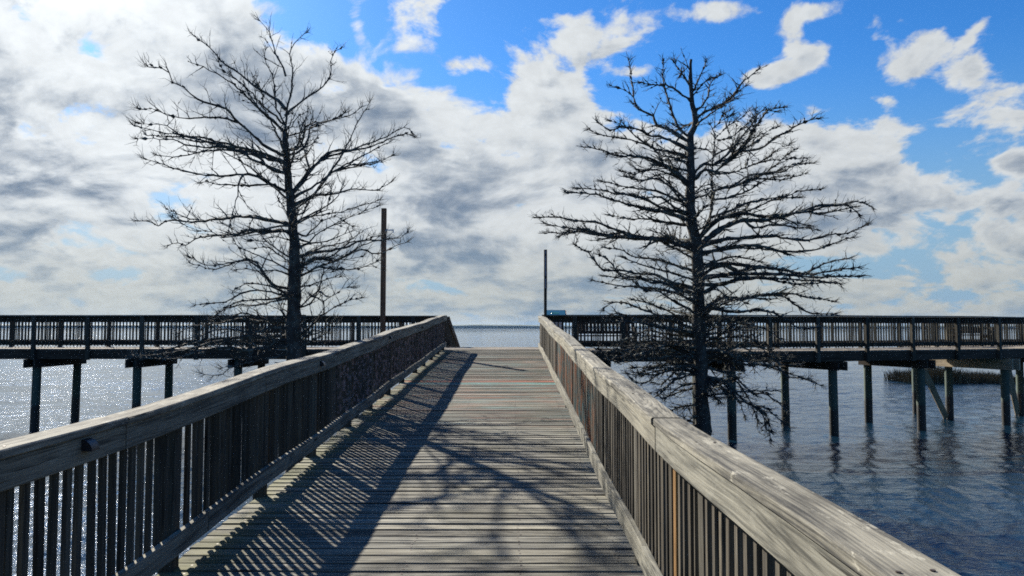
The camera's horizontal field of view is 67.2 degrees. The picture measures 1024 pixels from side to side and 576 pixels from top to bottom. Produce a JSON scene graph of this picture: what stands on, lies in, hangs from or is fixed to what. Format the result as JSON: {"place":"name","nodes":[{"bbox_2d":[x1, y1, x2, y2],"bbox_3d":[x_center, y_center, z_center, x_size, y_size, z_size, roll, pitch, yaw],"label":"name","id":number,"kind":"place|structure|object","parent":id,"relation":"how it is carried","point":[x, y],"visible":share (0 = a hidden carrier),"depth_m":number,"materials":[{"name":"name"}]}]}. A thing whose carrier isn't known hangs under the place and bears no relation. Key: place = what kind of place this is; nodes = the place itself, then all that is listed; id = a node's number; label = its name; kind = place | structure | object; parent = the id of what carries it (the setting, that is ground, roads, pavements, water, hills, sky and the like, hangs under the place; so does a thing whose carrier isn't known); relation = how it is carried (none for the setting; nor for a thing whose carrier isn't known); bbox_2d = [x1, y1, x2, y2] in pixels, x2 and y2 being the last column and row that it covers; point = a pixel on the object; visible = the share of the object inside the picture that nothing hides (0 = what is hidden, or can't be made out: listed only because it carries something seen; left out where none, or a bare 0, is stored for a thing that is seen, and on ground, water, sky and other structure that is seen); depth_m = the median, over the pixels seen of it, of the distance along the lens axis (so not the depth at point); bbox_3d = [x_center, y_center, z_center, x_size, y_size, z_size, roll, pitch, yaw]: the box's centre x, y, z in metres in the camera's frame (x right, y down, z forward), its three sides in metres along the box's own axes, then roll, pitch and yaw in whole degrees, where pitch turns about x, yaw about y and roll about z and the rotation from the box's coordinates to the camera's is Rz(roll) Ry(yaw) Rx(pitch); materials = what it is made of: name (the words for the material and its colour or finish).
{"place":"outdoors","nodes":[
{"label":"outdoors","id":0,"kind":"place"},
{"bbox_2d":[2,324,1012,328],"bbox_3d":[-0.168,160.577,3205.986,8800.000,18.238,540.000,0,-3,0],"label":"shore","id":1,"kind":"structure","parent":0,"point":[478,326],"depth_m":2990.54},
{"bbox_2d":[0,328,1023,575],"bbox_3d":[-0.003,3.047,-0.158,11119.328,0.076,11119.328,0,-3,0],"label":"water","id":2,"kind":"structure","parent":0,"point":[946,492],"depth_m":21.36,"materials":[{"name":"blue liquid"}]},
{"bbox_2d":[0,347,446,429],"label":"boardwalk","id":3,"kind":"structure","parent":2,"relation":"in","point":[56,356],"depth_m":22.94,"materials":[{"name":"brown wood"}]},
{"bbox_2d":[0,315,435,359],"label":"walkway railing","id":4,"kind":"object","parent":3,"relation":"attached to","point":[90,319],"visible":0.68,"depth_m":22.93,"materials":[{"name":"brown wood"}]},
{"bbox_2d":[1,316,449,346],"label":"walkway railing","id":5,"kind":"object","parent":3,"relation":"attached to","point":[107,338],"visible":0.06,"depth_m":25.42,"materials":[{"name":"brown wood"}]},
{"bbox_2d":[240,322,285,346],"bbox_3d":[-7.911,1.478,24.681,1.394,0.845,0.550,0,-3,0],"label":"bench","id":6,"kind":"object","parent":3,"relation":"on","point":[278,330],"visible":0.15,"depth_m":24.85,"materials":[{"name":"brown wood"}]},
{"bbox_2d":[106,10,420,472],"bbox_3d":[-4.516,-0.093,12.744,5.887,9.440,4.650,0,-3,0],"label":"bald cypress","id":7,"kind":"object","parent":2,"relation":"in","point":[294,332],"visible":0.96,"depth_m":12.83,"materials":[{"name":"brown plant"}]},
{"bbox_2d":[380,208,393,398],"bbox_3d":[-3.711,1.324,22.782,0.376,7.398,0.180,0,-3,0],"label":"wooden pole","id":8,"kind":"object","parent":2,"relation":"in","point":[383,279],"visible":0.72,"depth_m":22.82,"materials":[{"name":"brown wood"}]},
{"bbox_2d":[156,350,643,575],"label":"boardwalk ramp","id":9,"kind":"structure","parent":2,"relation":"in","point":[460,463],"depth_m":6.14,"materials":[{"name":"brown wood"}]},
{"bbox_2d":[0,315,446,575],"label":"ramp railing","id":10,"kind":"object","parent":9,"relation":"attached to","point":[281,417],"visible":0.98,"depth_m":4.58,"materials":[{"name":"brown wood"}]},
{"bbox_2d":[445,317,459,346],"bbox_3d":[-2.104,2.317,28.093,0.156,2.440,5.644,0,-3,0],"label":"gangway railing","id":11,"kind":"object","parent":9,"relation":"attached to","point":[450,334],"visible":0.37,"depth_m":25.96,"materials":[{"name":"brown wood"}]},
{"bbox_2d":[538,316,960,575],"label":"ramp railing","id":12,"kind":"object","parent":9,"relation":"attached to","point":[684,497],"visible":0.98,"depth_m":3.13,"materials":[{"name":"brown wood"}]},
{"bbox_2d":[440,347,538,350],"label":"boardwalk platform","id":13,"kind":"structure","parent":2,"relation":"in","point":[492,348],"depth_m":23.48,"materials":[{"name":"grey wood"}]},
{"bbox_2d":[544,250,546,317],"bbox_3d":[0.941,1.942,21.670,0.097,6.060,0.100,0,-3,0],"label":"pole","id":14,"kind":"object","parent":2,"relation":"in","point":[545,283],"visible":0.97,"depth_m":21.73,"materials":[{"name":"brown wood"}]},
{"bbox_2d":[527,48,875,447],"bbox_3d":[4.253,-0.100,15.073,7.910,9.780,4.822,0,-3,0],"label":"bald cypress","id":15,"kind":"object","parent":2,"relation":"in","point":[694,244],"visible":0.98,"depth_m":14.94,"materials":[{"name":"brown plant"}]},
{"bbox_2d":[586,345,1023,439],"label":"boardwalk","id":16,"kind":"structure","parent":2,"relation":"in","point":[833,360],"depth_m":23.54,"materials":[{"name":"brown wood"}]},
{"bbox_2d":[547,310,566,330],"bbox_3d":[1.330,1.248,23.366,0.652,1.189,0.435,0,-3,0],"label":"information panel","id":17,"kind":"object","parent":16,"relation":"on","point":[556,312],"visible":0.51,"depth_m":23.41,"materials":[{"name":"blue plastic"}]},
{"bbox_2d":[553,322,561,329],"bbox_3d":[1.445,1.488,24.373,0.356,0.812,0.060,0,-3,0],"label":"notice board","id":18,"kind":"object","parent":16,"relation":"on","point":[560,325],"visible":0.22,"depth_m":24.36,"materials":[{"name":"wood"}]},
{"bbox_2d":[577,322,635,341],"bbox_3d":[2.794,1.407,23.083,1.850,0.845,0.550,0,-3,0],"label":"bench","id":19,"kind":"object","parent":16,"relation":"on","point":[593,331],"visible":0.34,"depth_m":23.29,"materials":[{"name":"brown wood"}]},
{"bbox_2d":[564,322,954,347],"bbox_3d":[8.464,1.591,24.867,14.392,1.347,2.350,0,-3,-6],"label":"walkway railing","id":20,"kind":"object","parent":16,"relation":"attached to","point":[730,334],"visible":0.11,"depth_m":24.91,"materials":[{"name":"brown wood"}]},
{"bbox_2d":[542,315,1023,363],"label":"walkway railing","id":21,"kind":"object","parent":16,"relation":"attached to","point":[913,343],"visible":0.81,"depth_m":22.15,"materials":[{"name":"brown wood"}]},
{"bbox_2d":[946,323,993,346],"bbox_3d":[16.005,1.620,26.952,1.700,0.845,0.553,1,-3,-19],"label":"bench","id":22,"kind":"object","parent":16,"relation":"on","point":[971,331],"visible":0.35,"depth_m":27.16,"materials":[{"name":"brown wood"}]},
{"bbox_2d":[922,323,1023,346],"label":"walkway railing","id":23,"kind":"object","parent":16,"relation":"attached to","point":[983,331],"visible":0.08,"depth_m":29.28,"materials":[{"name":"brown wood"}]},
{"bbox_2d":[883,366,1015,382],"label":"marsh grass","id":24,"kind":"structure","parent":2,"relation":"in","point":[937,375],"depth_m":43.24,"materials":[{"name":"green plant"}]},
{"bbox_2d":[0,0,1023,325],"label":"sky","id":25,"kind":"structure","parent":0,"point":[922,101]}
]}

